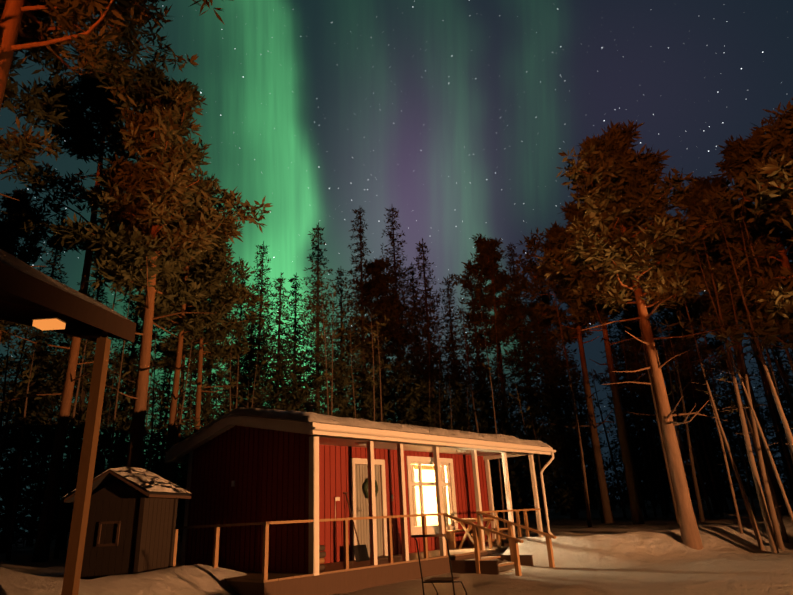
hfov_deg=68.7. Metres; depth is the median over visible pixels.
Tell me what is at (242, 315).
spruce
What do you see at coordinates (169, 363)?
pine
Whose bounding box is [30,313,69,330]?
eave lamp
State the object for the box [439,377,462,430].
stem
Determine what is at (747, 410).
stem
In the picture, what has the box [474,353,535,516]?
spruce
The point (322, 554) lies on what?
firewood
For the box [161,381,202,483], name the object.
stem
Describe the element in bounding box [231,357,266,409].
stem
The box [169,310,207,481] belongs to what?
pine tree
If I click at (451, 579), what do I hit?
kick sled
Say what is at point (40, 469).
spruce
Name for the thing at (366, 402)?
spruce
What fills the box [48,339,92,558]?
stem
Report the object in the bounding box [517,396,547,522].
stem
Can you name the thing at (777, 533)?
pine tree
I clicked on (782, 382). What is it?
stem
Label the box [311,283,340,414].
stem
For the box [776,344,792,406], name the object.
stem
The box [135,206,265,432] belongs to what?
pine
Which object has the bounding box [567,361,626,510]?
spruce
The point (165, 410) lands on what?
spruce
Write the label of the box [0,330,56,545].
spruce
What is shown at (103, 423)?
stem
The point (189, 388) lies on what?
spruce
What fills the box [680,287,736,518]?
pine tree
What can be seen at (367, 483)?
cabin trim
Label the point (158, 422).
spruce
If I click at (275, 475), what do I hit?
cabin walls
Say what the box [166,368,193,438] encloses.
stem
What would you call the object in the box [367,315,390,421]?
stem
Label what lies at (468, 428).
stem
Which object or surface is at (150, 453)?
stem
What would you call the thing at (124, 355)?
stem
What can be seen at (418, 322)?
spruce
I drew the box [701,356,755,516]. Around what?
stem
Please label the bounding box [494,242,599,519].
spruce
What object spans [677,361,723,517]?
pine tree
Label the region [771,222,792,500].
spruce
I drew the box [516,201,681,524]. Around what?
pine
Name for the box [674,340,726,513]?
stem
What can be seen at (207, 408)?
spruce
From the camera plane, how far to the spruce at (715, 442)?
28.54 m
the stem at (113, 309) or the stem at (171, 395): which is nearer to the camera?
the stem at (113, 309)
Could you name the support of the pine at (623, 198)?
on the snow ground
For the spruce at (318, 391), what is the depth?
30.56 m
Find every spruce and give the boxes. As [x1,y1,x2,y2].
[0,212,79,552]
[0,255,131,549]
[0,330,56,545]
[59,286,176,533]
[142,355,182,531]
[143,345,189,535]
[149,262,242,532]
[177,375,195,534]
[211,278,262,420]
[216,241,287,415]
[222,298,264,406]
[245,272,311,411]
[259,273,323,412]
[279,222,358,417]
[313,268,361,417]
[320,207,399,421]
[357,207,445,427]
[389,263,448,425]
[396,238,498,505]
[424,276,505,513]
[444,259,548,522]
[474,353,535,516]
[492,363,533,514]
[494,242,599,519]
[500,385,554,514]
[516,263,628,518]
[560,374,614,512]
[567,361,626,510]
[601,319,671,507]
[642,279,784,512]
[674,349,758,502]
[710,332,788,500]
[746,334,792,500]
[751,332,792,496]
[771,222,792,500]
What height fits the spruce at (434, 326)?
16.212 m
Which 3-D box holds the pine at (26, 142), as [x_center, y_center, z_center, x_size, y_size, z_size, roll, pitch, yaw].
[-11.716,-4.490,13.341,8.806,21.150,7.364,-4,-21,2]
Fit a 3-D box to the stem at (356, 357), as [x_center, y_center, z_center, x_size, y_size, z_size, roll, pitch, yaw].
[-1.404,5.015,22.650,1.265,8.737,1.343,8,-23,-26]
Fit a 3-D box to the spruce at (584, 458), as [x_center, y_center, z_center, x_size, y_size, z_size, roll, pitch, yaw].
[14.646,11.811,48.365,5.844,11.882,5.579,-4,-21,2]
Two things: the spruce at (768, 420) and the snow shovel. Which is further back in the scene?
the spruce at (768, 420)
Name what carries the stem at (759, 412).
on the snow ground
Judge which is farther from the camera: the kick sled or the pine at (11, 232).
the pine at (11, 232)
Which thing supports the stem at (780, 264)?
on the snow ground
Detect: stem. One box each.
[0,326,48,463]
[0,331,29,441]
[3,344,40,560]
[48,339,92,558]
[60,360,108,544]
[66,289,133,556]
[86,382,111,434]
[102,340,132,472]
[105,292,131,468]
[113,316,163,466]
[141,346,159,467]
[143,326,177,470]
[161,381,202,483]
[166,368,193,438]
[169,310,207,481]
[178,366,201,541]
[210,334,236,410]
[222,334,257,408]
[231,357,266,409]
[238,383,258,407]
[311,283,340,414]
[316,291,347,415]
[348,327,372,418]
[362,322,385,420]
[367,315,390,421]
[420,315,448,426]
[424,395,450,426]
[431,317,446,426]
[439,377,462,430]
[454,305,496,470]
[462,276,508,526]
[462,367,472,431]
[476,256,516,484]
[493,340,515,521]
[508,383,538,521]
[509,396,528,520]
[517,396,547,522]
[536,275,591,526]
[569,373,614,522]
[570,369,612,461]
[591,369,626,517]
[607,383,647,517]
[620,304,678,522]
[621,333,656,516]
[641,353,665,451]
[642,318,704,518]
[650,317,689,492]
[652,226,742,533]
[658,325,704,521]
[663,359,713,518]
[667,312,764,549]
[671,335,717,513]
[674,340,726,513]
[676,325,729,512]
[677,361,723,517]
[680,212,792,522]
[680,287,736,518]
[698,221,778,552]
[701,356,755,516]
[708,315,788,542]
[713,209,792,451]
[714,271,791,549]
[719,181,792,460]
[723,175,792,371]
[730,345,759,468]
[739,325,792,486]
[740,374,787,492]
[746,217,792,281]
[750,268,792,402]
[763,258,792,418]
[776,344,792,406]
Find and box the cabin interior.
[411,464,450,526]
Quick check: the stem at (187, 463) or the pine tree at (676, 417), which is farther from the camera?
the stem at (187, 463)
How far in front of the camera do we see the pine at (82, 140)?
20.34 m
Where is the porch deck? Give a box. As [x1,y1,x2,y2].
[225,543,533,594]
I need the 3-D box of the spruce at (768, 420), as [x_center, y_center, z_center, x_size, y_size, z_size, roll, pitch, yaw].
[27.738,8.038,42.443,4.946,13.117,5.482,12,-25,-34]
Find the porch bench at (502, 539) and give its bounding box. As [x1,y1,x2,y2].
[484,527,508,548]
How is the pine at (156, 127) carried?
on the snow ground
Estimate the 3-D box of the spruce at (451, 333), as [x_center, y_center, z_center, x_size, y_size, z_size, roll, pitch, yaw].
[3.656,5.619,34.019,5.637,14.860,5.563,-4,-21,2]
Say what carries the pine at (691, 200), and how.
on the snow ground
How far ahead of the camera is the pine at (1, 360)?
35.58 m
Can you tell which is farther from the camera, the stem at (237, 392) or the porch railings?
the stem at (237, 392)
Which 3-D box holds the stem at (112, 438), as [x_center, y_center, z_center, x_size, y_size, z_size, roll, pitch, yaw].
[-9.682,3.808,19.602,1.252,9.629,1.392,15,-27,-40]
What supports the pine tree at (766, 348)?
on the snow ground
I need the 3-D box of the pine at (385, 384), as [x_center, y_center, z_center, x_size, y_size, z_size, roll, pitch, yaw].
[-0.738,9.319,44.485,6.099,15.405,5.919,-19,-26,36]
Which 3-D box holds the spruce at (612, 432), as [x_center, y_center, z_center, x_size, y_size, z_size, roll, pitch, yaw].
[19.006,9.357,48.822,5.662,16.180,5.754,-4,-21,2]
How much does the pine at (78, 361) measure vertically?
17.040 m
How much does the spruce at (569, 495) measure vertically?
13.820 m
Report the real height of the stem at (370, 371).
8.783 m
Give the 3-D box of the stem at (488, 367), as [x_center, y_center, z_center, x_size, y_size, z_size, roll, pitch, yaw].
[3.846,3.870,23.368,1.836,10.742,1.192,-4,-21,2]
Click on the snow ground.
(622, 555)
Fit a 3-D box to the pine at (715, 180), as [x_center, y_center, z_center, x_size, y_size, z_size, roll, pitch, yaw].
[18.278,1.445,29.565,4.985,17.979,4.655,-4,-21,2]
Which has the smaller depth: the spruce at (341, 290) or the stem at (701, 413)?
the stem at (701, 413)
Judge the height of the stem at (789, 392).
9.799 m
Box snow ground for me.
[0,491,792,594]
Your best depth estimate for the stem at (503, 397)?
30.60 m
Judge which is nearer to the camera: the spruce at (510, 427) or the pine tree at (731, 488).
the pine tree at (731, 488)
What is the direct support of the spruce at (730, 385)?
on the snow ground
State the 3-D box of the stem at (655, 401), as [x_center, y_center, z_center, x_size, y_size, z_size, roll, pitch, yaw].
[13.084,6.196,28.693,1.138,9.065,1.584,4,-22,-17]
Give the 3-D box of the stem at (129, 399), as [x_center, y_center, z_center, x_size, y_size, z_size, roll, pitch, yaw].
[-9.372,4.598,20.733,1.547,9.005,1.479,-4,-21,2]
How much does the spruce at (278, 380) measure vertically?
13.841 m
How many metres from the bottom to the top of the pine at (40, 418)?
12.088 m
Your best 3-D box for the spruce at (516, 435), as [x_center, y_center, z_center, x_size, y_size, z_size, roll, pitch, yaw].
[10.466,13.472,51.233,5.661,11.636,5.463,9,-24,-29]
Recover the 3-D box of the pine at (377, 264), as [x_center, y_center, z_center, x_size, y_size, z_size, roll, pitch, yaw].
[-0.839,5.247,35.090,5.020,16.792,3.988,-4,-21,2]
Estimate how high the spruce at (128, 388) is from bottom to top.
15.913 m
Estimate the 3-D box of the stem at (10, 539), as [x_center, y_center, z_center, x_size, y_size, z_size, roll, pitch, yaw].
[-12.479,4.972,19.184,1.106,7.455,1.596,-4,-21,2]
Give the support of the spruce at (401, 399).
on the snow ground
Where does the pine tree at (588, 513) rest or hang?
on the snow ground
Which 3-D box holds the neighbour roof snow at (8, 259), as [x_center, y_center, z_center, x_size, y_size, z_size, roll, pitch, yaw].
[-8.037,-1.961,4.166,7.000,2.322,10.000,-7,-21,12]
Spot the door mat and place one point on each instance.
(382, 557)
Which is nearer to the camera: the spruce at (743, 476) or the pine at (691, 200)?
the pine at (691, 200)
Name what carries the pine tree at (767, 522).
on the snow ground
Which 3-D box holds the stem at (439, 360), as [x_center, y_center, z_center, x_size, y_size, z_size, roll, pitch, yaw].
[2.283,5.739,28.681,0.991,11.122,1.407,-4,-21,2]
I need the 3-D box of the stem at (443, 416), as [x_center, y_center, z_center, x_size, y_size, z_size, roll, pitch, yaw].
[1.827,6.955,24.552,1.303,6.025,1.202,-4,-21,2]
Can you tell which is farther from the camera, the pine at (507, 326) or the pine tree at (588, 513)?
the pine at (507, 326)
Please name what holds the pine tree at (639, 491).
on the snow ground
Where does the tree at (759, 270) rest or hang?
on the snow ground
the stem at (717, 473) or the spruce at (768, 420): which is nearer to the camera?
the stem at (717, 473)
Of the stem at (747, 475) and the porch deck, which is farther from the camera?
the stem at (747, 475)
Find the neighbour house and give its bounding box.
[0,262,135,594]
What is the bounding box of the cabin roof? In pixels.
[184,414,551,455]
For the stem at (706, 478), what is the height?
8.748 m
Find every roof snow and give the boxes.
[0,249,132,321]
[166,407,550,452]
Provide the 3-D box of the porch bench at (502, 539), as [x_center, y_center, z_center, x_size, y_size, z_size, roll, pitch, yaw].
[2.603,6.298,15.215,0.339,0.460,1.200,-20,-26,38]
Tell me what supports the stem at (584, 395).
on the snow ground
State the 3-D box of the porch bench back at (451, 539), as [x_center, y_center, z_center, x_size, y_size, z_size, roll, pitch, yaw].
[1.792,6.639,16.004,0.300,0.460,1.200,-20,-26,38]
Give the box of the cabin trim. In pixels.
[165,414,555,564]
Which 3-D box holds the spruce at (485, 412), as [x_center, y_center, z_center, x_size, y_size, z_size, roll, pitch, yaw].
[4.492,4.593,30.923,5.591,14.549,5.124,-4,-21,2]
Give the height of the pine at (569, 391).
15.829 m
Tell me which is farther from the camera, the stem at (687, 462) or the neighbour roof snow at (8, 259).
the stem at (687, 462)
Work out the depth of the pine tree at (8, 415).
21.22 m
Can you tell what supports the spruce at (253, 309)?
on the snow ground
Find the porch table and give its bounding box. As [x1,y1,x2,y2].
[453,517,496,548]
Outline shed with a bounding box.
[64,470,190,578]
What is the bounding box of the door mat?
[369,556,401,558]
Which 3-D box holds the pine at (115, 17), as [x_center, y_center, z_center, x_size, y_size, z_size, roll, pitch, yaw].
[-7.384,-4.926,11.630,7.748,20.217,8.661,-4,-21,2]
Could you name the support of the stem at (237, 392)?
on the snow ground
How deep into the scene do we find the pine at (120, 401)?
49.11 m
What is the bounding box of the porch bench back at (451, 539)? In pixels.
[446,528,473,548]
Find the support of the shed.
on the snow ground
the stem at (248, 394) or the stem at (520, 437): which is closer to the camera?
the stem at (248, 394)
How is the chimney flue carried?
on the cabin roof
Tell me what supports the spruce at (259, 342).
on the snow ground
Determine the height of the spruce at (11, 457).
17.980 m
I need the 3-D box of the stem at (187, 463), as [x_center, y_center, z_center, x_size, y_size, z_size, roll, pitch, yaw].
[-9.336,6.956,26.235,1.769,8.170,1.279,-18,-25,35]
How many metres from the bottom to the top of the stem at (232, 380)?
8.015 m
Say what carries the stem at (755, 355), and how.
on the snow ground
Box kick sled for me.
[411,534,466,594]
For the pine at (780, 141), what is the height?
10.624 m
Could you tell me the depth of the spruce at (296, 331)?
33.90 m
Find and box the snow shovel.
[343,492,368,561]
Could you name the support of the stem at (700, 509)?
on the snow ground
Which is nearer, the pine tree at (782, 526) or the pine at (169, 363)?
the pine tree at (782, 526)
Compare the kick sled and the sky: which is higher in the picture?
the sky
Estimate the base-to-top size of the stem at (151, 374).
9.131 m
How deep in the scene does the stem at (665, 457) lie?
18.90 m
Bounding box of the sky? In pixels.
[0,0,792,531]
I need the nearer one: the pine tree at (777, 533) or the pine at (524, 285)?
the pine tree at (777, 533)
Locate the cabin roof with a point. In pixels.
(333, 424)
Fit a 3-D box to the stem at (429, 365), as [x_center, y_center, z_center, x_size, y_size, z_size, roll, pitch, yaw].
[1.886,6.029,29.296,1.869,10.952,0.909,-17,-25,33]
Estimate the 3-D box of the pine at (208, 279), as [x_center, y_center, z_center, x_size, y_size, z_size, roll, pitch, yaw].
[-8.305,1.841,22.503,6.200,15.247,4.650,-4,-21,2]
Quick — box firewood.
[319,545,325,569]
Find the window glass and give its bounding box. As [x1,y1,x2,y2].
[411,464,450,525]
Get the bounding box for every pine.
[0,0,99,169]
[0,0,233,266]
[0,46,193,561]
[0,187,53,344]
[0,327,40,440]
[2,353,91,545]
[14,290,134,423]
[48,60,271,490]
[86,351,156,457]
[101,173,269,480]
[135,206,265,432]
[139,266,232,484]
[343,257,417,421]
[365,335,424,421]
[448,233,537,521]
[493,288,583,514]
[510,221,635,523]
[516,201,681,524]
[537,120,731,549]
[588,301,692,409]
[649,179,788,514]
[650,291,735,502]
[680,118,792,432]
[691,175,792,496]
[701,97,792,444]
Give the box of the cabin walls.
[181,425,491,575]
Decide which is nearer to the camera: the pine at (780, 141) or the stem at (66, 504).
the pine at (780, 141)
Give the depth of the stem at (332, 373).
21.88 m
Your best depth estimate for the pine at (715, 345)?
38.63 m
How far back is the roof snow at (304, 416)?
12.59 m
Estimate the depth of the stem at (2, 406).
21.46 m
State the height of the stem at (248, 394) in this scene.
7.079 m
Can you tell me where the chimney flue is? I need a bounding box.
[303,402,315,411]
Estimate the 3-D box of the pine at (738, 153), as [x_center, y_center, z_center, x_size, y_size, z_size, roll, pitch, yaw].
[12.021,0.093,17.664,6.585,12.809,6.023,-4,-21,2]
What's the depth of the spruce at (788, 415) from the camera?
38.99 m
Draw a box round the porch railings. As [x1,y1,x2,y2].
[173,508,556,579]
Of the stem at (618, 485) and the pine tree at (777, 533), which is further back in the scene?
the stem at (618, 485)
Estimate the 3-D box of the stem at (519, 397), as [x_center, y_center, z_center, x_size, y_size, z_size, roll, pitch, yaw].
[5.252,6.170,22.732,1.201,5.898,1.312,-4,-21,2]
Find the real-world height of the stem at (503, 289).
10.786 m

